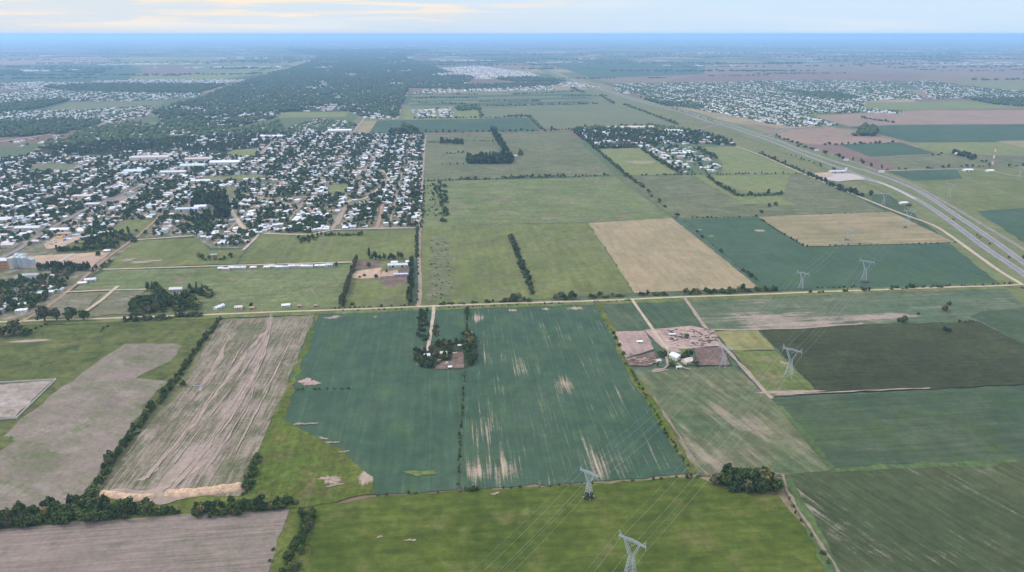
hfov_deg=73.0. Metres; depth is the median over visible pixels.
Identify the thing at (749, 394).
power cable
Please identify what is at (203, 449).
track
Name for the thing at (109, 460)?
tree
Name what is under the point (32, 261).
grain silo
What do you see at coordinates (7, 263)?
mill
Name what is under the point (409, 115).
field
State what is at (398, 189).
street
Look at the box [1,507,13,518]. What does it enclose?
tree
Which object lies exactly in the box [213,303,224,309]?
house
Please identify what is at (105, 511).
tree
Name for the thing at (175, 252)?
pasture
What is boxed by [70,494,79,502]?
tree
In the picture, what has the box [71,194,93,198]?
hall
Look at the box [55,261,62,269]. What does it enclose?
tree
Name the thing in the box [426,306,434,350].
lane
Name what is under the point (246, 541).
field
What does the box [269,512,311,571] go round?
pasture
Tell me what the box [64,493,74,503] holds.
tree
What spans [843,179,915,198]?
road
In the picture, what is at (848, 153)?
field
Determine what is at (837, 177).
forecourt
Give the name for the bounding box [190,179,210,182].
shed
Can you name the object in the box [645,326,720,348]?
yard
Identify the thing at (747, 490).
tree
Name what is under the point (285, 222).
street
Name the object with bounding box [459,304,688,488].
field
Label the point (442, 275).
scrub strip
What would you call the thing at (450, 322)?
field
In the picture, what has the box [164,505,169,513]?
tree
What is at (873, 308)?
field
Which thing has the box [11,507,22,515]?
tree
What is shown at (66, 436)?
field
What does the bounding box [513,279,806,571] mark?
power cable
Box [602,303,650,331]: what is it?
field
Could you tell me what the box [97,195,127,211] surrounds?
paved plaza
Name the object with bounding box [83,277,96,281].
house
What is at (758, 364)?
pasture
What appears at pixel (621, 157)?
pasture
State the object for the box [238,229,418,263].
pasture
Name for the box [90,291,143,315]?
field
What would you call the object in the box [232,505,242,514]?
tree
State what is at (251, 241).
street
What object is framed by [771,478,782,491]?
tree
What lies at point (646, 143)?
forest floor
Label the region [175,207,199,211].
school
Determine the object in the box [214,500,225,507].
tree
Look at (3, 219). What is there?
hall
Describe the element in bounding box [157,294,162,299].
tree
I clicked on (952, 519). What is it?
field
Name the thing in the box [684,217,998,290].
field
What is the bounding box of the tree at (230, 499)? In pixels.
[227,495,235,501]
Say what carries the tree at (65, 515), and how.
on the ground at (232, 48)
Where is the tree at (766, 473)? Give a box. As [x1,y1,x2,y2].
[759,467,773,489]
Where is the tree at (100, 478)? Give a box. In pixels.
[97,475,103,484]
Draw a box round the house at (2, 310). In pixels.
[0,305,7,313]
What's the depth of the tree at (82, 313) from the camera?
819.48 m
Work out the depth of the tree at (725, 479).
517.34 m
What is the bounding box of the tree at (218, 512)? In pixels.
[212,507,221,514]
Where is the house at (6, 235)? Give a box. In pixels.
[0,233,9,237]
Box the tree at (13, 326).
[5,319,22,333]
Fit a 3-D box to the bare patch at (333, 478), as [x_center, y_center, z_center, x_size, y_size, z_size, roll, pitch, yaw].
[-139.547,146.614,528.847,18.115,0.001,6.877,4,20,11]
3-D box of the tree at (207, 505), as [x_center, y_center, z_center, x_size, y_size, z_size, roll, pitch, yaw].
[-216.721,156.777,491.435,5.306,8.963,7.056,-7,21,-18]
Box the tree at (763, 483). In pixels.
[760,477,769,489]
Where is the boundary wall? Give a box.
[0,378,55,419]
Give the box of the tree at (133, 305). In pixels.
[130,302,136,311]
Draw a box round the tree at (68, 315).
[62,306,77,319]
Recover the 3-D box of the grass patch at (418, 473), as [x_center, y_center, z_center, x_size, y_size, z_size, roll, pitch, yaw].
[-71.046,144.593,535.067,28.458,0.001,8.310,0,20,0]
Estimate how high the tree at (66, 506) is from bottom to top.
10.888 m
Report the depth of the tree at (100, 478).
521.04 m
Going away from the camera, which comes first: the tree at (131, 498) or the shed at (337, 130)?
the tree at (131, 498)
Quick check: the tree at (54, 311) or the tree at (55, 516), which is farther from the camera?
the tree at (54, 311)
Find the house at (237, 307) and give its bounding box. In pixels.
[234,305,242,309]
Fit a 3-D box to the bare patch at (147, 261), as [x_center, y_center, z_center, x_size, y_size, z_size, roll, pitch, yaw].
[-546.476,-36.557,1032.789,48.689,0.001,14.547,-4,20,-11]
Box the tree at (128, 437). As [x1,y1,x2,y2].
[124,433,132,442]
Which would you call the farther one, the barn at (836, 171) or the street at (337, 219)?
the barn at (836, 171)
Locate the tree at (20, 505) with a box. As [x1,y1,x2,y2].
[12,500,25,510]
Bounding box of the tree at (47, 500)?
[42,496,54,505]
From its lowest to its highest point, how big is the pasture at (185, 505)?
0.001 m
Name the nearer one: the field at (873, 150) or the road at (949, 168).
the road at (949, 168)
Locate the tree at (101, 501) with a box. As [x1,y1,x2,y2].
[99,497,109,508]
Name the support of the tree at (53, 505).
on the ground at (232, 48)
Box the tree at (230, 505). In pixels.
[227,501,238,509]
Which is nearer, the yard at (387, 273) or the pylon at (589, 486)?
the pylon at (589, 486)
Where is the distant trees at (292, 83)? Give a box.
[0,43,1023,525]
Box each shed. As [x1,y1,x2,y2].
[13,225,43,230]
[49,227,70,232]
[56,232,72,235]
[122,169,148,173]
[131,155,170,159]
[159,170,187,174]
[179,163,207,167]
[184,157,212,160]
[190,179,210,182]
[209,160,241,164]
[260,135,283,137]
[327,129,351,132]
[607,125,653,128]
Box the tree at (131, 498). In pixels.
[120,496,134,504]
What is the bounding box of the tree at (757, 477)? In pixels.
[753,473,760,482]
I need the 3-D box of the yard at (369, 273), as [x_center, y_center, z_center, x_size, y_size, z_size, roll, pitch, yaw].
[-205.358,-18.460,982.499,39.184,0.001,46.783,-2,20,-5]
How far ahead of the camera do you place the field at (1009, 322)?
820.30 m
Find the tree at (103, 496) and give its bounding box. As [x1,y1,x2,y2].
[100,493,109,502]
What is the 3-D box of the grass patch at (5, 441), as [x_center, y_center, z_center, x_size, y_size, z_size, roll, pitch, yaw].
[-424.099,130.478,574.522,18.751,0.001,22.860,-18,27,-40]
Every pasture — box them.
[0,495,316,528]
[32,164,78,169]
[45,101,164,110]
[57,234,121,252]
[73,264,349,311]
[107,238,244,267]
[114,219,154,232]
[202,175,265,181]
[227,148,257,155]
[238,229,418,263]
[242,314,375,511]
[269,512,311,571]
[274,112,347,117]
[305,477,823,571]
[329,184,344,192]
[416,223,633,303]
[422,176,671,225]
[423,131,613,180]
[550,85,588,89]
[600,147,684,175]
[618,175,757,217]
[635,366,827,476]
[693,175,794,204]
[704,146,799,173]
[704,174,884,215]
[706,175,789,191]
[733,350,820,396]
[885,168,1023,210]
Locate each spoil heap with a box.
[99,490,154,500]
[164,482,243,497]
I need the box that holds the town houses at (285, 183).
[0,44,1023,241]
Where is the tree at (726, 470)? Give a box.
[722,464,727,471]
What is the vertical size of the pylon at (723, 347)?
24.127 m
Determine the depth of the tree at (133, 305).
839.99 m
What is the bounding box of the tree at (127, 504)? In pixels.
[122,500,130,510]
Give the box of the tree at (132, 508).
[129,503,135,512]
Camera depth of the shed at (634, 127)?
2483.14 m
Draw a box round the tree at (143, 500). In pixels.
[139,497,153,508]
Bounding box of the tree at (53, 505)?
[46,501,57,516]
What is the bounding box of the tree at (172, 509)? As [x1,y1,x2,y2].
[168,505,176,513]
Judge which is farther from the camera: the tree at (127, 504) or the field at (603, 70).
the field at (603, 70)
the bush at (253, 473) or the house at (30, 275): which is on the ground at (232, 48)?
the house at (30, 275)
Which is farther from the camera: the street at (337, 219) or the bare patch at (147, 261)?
the street at (337, 219)
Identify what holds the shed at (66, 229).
on the ground at (232, 48)
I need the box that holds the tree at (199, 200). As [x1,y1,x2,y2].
[196,198,201,204]
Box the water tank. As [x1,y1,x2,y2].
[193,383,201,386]
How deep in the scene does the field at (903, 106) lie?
3241.20 m
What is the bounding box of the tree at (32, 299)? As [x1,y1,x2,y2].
[28,297,35,306]
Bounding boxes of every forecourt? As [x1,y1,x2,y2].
[813,173,832,177]
[823,172,865,181]
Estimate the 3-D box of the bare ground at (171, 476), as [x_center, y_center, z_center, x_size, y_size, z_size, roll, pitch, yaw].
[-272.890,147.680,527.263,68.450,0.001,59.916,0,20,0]
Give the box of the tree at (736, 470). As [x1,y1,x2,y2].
[731,467,740,473]
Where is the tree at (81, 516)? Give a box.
[76,509,87,521]
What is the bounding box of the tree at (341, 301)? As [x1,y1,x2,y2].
[338,297,344,305]
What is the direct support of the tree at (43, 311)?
on the ground at (232, 48)
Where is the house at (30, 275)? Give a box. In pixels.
[22,273,39,278]
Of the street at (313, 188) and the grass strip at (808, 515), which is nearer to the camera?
the grass strip at (808, 515)
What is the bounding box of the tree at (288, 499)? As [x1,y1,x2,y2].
[280,493,293,503]
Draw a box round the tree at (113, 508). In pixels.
[107,505,120,517]
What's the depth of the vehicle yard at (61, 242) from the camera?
1132.24 m
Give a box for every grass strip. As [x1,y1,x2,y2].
[777,405,833,469]
[785,478,841,571]
[830,458,1023,471]
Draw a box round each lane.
[416,135,425,305]
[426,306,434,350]
[631,299,668,349]
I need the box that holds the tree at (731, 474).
[726,471,734,479]
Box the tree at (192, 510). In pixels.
[190,506,195,515]
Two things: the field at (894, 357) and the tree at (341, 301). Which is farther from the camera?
the tree at (341, 301)
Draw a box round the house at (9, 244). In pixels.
[1,242,17,247]
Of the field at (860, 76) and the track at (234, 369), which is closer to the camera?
the track at (234, 369)
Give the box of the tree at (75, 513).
[72,508,85,518]
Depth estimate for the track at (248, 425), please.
593.50 m
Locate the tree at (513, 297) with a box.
[510,293,517,301]
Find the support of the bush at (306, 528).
on the pasture at (290, 529)
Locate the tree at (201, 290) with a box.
[198,287,203,295]
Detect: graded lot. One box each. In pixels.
[21,254,60,267]
[55,252,109,266]
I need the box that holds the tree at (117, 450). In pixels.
[115,446,121,455]
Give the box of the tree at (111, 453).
[103,450,118,461]
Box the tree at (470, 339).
[467,336,474,344]
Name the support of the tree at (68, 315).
on the ground at (232, 48)
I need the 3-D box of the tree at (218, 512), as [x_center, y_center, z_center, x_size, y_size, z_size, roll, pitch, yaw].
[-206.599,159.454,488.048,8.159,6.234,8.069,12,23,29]
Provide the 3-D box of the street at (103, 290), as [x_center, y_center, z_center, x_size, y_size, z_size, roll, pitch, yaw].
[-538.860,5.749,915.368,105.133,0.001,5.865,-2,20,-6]
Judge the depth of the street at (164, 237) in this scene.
1154.42 m
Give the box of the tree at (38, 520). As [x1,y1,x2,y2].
[34,513,45,523]
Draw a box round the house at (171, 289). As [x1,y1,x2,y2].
[168,287,183,291]
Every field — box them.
[0,56,119,64]
[0,64,141,82]
[0,318,218,491]
[0,343,180,515]
[0,509,288,571]
[30,293,100,317]
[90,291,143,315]
[99,315,313,496]
[120,57,202,65]
[128,65,284,79]
[140,66,197,73]
[197,62,277,72]
[283,310,466,494]
[356,121,375,132]
[369,118,537,132]
[402,108,480,119]
[407,90,629,107]
[409,97,593,101]
[409,101,591,105]
[410,93,591,97]
[436,309,465,343]
[445,66,531,78]
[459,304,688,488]
[481,105,670,128]
[553,62,703,77]
[589,218,757,292]
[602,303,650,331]
[637,301,703,327]
[669,71,922,80]
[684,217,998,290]
[689,289,1023,340]
[715,330,774,349]
[758,212,952,245]
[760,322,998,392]
[761,321,1023,392]
[772,386,1023,468]
[775,127,899,144]
[784,462,1023,571]
[798,101,1023,114]
[806,144,894,169]
[815,110,1023,125]
[839,142,936,157]
[851,124,1023,141]
[875,154,1023,167]
[888,170,962,180]
[913,142,1023,153]
[938,81,1023,90]
[970,308,1023,343]
[977,208,1023,239]
[998,141,1023,146]
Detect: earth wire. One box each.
[514,194,888,559]
[624,167,1021,570]
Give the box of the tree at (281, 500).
[279,498,285,504]
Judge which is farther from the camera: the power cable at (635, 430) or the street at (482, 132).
the street at (482, 132)
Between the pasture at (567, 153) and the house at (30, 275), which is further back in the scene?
the pasture at (567, 153)
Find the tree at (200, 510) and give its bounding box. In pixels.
[194,506,201,515]
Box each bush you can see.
[241,481,249,487]
[250,470,256,476]
[251,452,261,459]
[282,550,291,559]
[287,542,294,548]
[288,560,300,566]
[298,510,304,517]
[299,537,305,544]
[300,525,309,531]
[300,532,307,538]
[305,521,314,527]
[309,511,316,517]
[583,492,593,499]
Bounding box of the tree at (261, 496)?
[257,493,264,499]
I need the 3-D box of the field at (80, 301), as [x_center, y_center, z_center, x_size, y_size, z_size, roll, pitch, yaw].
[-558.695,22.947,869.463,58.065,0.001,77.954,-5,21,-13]
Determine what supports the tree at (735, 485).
on the ground at (232, 48)
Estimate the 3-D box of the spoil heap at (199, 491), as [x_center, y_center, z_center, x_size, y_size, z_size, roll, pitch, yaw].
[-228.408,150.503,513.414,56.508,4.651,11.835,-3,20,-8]
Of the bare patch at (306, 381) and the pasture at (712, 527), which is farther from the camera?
the bare patch at (306, 381)
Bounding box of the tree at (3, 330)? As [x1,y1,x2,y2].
[0,326,6,335]
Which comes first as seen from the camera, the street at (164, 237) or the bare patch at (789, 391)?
the bare patch at (789, 391)
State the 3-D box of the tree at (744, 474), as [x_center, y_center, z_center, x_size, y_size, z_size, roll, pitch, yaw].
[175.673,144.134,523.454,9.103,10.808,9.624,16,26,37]
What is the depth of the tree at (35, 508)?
484.88 m
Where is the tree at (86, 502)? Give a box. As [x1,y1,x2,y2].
[81,497,91,507]
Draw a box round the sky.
[0,0,1023,38]
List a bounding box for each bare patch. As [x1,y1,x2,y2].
[131,260,162,262]
[298,378,319,385]
[318,475,339,481]
[324,315,339,318]
[326,483,342,486]
[627,160,654,163]
[652,369,668,371]
[756,390,824,393]
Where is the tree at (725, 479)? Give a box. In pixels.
[721,475,733,484]
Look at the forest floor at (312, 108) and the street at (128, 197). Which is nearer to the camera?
the street at (128, 197)
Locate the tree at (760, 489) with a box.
[756,481,765,492]
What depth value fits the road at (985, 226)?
1353.69 m
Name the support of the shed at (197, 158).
on the ground at (232, 48)
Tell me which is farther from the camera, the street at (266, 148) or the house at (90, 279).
the street at (266, 148)
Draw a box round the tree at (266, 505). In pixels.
[265,500,273,508]
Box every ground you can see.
[0,38,1023,569]
[0,118,424,319]
[0,380,52,416]
[100,457,204,504]
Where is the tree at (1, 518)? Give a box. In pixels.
[0,514,3,528]
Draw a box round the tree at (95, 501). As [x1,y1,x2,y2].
[89,497,103,509]
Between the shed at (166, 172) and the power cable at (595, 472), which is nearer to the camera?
the power cable at (595, 472)
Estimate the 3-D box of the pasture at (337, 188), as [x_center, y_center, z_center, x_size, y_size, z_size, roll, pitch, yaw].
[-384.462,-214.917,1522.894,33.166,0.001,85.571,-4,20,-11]
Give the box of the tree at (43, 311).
[34,304,49,321]
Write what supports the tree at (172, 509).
on the ground at (232, 48)
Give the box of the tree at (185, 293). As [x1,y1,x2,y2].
[180,289,189,297]
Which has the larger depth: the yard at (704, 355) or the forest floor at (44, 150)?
the forest floor at (44, 150)
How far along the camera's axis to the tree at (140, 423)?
595.70 m
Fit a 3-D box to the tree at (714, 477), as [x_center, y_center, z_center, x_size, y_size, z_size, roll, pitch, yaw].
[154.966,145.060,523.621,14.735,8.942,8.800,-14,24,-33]
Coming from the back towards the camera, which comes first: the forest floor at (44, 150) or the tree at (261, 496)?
the forest floor at (44, 150)
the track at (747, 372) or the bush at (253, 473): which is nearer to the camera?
the bush at (253, 473)
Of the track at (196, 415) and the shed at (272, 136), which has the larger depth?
the shed at (272, 136)
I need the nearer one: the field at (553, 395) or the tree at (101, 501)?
the tree at (101, 501)
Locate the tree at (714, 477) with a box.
[709,473,723,482]
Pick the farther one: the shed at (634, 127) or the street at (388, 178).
the shed at (634, 127)
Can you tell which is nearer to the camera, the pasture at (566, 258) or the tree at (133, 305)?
the tree at (133, 305)
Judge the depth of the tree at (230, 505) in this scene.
490.62 m
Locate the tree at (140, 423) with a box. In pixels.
[137,419,142,427]
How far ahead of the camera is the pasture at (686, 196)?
1438.92 m
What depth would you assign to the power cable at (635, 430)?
549.16 m
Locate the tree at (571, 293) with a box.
[568,290,575,298]
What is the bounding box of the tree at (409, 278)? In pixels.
[407,275,412,283]
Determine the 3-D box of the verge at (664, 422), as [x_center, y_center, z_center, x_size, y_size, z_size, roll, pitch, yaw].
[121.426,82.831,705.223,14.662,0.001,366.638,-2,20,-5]
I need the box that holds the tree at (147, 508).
[140,503,154,515]
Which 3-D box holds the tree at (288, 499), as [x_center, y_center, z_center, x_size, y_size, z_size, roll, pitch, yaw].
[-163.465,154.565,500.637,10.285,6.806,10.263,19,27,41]
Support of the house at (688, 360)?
on the ground at (232, 48)
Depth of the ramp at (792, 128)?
2456.38 m
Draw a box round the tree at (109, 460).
[103,456,115,463]
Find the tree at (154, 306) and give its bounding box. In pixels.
[151,303,157,312]
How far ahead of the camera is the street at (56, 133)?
2334.47 m
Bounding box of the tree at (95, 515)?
[87,509,102,521]
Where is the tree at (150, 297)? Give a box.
[147,295,154,302]
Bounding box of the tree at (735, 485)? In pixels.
[728,481,738,489]
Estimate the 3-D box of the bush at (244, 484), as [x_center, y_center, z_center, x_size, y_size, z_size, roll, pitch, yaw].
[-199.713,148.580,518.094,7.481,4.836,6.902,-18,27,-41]
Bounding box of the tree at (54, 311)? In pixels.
[49,307,59,319]
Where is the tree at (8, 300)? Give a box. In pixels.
[5,296,12,303]
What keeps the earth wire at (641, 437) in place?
attached to the pylon at (589, 486)
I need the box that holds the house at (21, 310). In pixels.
[15,308,27,312]
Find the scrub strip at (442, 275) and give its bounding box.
[425,237,453,301]
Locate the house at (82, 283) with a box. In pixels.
[77,281,87,285]
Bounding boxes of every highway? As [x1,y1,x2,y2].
[534,65,1023,275]
[536,65,1023,264]
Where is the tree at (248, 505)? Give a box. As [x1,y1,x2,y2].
[245,501,254,510]
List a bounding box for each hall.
[0,217,16,222]
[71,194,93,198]
[84,202,100,206]
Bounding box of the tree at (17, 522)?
[15,511,29,527]
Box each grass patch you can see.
[0,436,14,449]
[403,470,435,475]
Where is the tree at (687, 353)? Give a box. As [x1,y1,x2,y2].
[683,349,693,356]
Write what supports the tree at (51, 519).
on the ground at (232, 48)
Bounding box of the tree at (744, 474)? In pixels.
[740,470,749,479]
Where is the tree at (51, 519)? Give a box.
[48,517,53,523]
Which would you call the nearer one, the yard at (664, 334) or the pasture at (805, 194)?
the yard at (664, 334)
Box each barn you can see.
[387,263,408,266]
[393,273,407,275]
[669,352,680,360]
[828,170,846,172]
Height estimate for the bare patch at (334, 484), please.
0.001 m
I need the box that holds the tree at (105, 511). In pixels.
[102,509,115,518]
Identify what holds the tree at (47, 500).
on the ground at (232, 48)
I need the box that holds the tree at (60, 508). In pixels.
[52,504,65,511]
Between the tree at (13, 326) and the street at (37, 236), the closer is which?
the tree at (13, 326)
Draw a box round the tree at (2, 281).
[0,279,5,285]
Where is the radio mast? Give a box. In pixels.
[990,145,996,167]
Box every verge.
[0,282,1023,325]
[529,66,1023,304]
[595,304,696,472]
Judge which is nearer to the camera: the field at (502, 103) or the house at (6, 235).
the house at (6, 235)
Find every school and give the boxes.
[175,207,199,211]
[194,204,207,209]
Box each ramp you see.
[731,124,777,133]
[766,126,837,135]
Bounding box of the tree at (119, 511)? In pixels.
[114,506,125,518]
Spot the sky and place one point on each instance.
(19, 19)
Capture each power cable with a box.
[488,195,880,566]
[500,229,853,569]
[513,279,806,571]
[594,168,1015,571]
[619,170,1016,562]
[631,175,1009,571]
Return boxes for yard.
[44,235,80,248]
[344,261,412,306]
[353,267,381,278]
[355,261,379,268]
[380,268,408,287]
[380,270,397,276]
[413,341,474,369]
[434,352,463,368]
[615,330,653,356]
[626,352,656,365]
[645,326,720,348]
[664,347,680,351]
[664,348,695,364]
[695,347,729,364]
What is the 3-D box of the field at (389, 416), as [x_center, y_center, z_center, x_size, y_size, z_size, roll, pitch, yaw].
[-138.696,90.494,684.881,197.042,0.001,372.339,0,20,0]
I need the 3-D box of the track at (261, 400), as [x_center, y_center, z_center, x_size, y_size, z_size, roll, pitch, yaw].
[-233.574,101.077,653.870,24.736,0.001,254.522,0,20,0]
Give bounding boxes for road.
[0,284,1022,321]
[736,146,1023,284]
[771,135,1023,250]
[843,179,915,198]
[870,154,987,157]
[885,168,1019,175]
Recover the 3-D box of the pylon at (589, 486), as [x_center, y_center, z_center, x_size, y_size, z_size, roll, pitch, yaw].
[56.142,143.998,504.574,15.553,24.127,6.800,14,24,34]
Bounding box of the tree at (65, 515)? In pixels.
[61,511,74,522]
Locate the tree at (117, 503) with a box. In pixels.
[112,498,124,507]
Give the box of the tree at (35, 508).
[28,504,39,513]
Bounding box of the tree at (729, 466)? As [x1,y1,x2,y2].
[723,463,734,469]
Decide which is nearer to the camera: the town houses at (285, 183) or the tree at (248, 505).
the tree at (248, 505)
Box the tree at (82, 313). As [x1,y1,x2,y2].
[77,310,89,319]
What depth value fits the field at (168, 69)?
6607.02 m
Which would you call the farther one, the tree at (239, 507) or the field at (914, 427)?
the field at (914, 427)
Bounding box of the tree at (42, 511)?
[39,506,47,515]
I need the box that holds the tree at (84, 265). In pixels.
[80,262,88,270]
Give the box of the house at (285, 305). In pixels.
[281,303,289,307]
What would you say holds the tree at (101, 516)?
on the ground at (232, 48)
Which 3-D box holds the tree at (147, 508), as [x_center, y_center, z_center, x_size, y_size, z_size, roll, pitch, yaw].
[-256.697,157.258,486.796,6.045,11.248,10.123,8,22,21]
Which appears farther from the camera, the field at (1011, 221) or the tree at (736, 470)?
the field at (1011, 221)
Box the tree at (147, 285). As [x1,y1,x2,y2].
[144,281,149,289]
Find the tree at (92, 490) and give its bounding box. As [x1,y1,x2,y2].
[85,487,98,493]
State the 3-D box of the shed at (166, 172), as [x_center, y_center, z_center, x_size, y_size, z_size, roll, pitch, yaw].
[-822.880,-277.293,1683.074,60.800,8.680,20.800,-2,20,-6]
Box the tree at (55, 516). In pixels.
[51,510,63,523]
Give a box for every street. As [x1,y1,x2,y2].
[0,107,165,141]
[0,161,188,257]
[19,212,163,322]
[62,289,144,292]
[73,156,205,227]
[85,286,118,310]
[102,262,349,269]
[137,235,192,239]
[159,219,400,225]
[212,189,246,228]
[213,132,330,243]
[241,193,369,210]
[242,234,259,249]
[248,227,419,234]
[258,139,274,154]
[281,135,355,228]
[330,208,346,229]
[337,135,382,224]
[346,169,389,201]
[351,119,364,133]
[359,130,561,133]
[374,199,395,227]
[388,134,410,226]
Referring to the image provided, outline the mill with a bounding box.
[0,256,15,268]
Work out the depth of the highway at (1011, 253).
1435.60 m
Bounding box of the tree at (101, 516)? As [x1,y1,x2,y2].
[99,510,108,519]
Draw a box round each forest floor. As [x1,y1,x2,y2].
[0,121,100,136]
[32,121,283,155]
[47,84,223,92]
[153,56,460,127]
[579,127,735,147]
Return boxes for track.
[138,332,264,479]
[147,344,242,477]
[163,314,270,490]
[173,318,272,488]
[173,331,267,462]
[193,316,272,461]
[198,335,229,390]
[211,371,255,462]
[233,337,292,457]
[235,357,282,450]
[653,397,780,474]
[654,349,668,369]
[683,297,772,398]
[711,323,862,330]
[775,387,929,394]
[781,474,839,571]
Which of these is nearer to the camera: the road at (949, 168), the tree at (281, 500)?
the tree at (281, 500)
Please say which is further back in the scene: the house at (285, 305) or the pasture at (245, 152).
the pasture at (245, 152)
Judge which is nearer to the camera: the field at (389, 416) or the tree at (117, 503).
the tree at (117, 503)
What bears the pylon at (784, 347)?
on the ground at (232, 48)
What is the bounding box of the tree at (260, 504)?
[256,498,264,510]
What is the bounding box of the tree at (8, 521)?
[3,517,13,527]
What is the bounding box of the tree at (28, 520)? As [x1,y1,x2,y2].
[22,515,36,527]
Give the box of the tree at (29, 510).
[23,507,33,514]
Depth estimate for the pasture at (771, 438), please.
605.42 m
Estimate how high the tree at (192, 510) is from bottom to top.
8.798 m
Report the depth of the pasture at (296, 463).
542.23 m
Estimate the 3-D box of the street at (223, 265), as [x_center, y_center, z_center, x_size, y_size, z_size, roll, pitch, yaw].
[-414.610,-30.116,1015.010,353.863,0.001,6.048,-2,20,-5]
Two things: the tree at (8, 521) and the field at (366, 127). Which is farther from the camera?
the field at (366, 127)
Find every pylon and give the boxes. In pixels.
[580,467,598,499]
[619,530,646,571]
[718,343,732,367]
[782,344,802,376]
[797,270,808,288]
[859,259,874,279]
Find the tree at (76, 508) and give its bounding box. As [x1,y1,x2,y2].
[69,502,85,512]
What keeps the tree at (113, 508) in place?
on the ground at (232, 48)
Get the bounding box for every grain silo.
[16,255,21,266]
[20,256,27,266]
[29,257,35,265]
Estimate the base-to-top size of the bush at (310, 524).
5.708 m
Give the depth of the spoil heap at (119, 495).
506.11 m
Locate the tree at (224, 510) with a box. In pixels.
[220,506,227,515]
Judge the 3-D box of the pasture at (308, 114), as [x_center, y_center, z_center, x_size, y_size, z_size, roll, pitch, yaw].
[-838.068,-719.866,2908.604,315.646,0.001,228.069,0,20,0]
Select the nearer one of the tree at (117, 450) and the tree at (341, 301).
the tree at (117, 450)
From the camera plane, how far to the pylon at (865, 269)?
943.97 m
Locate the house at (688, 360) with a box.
[681,357,692,364]
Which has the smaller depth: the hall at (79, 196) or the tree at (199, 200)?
the tree at (199, 200)
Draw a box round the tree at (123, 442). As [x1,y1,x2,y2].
[119,438,127,448]
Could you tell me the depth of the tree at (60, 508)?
481.86 m
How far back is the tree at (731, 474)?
520.06 m
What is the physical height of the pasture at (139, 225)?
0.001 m
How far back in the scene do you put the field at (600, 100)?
3642.96 m
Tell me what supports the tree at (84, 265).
on the ground at (232, 48)
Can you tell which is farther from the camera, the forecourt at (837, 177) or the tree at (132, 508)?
the forecourt at (837, 177)
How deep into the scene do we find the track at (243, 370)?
641.34 m
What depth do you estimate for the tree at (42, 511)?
483.71 m
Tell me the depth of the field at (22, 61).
8520.03 m
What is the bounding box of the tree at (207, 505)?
[204,501,210,511]
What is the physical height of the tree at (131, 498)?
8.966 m
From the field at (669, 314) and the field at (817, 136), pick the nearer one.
the field at (669, 314)
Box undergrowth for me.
[39,107,1012,494]
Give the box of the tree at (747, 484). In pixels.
[742,480,752,490]
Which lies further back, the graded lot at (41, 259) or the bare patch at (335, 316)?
the graded lot at (41, 259)
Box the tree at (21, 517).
[19,511,26,524]
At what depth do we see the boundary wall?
669.24 m
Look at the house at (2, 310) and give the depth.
843.17 m
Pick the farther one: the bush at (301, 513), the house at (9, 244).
the house at (9, 244)
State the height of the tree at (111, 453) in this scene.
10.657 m
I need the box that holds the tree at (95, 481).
[93,477,99,485]
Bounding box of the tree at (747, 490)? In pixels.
[743,482,752,492]
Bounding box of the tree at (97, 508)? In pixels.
[93,505,102,511]
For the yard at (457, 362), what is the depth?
712.79 m
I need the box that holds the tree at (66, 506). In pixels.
[62,504,71,511]
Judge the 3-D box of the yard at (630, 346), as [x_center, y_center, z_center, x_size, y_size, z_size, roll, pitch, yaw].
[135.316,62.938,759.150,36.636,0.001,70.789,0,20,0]
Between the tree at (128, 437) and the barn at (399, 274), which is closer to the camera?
the tree at (128, 437)

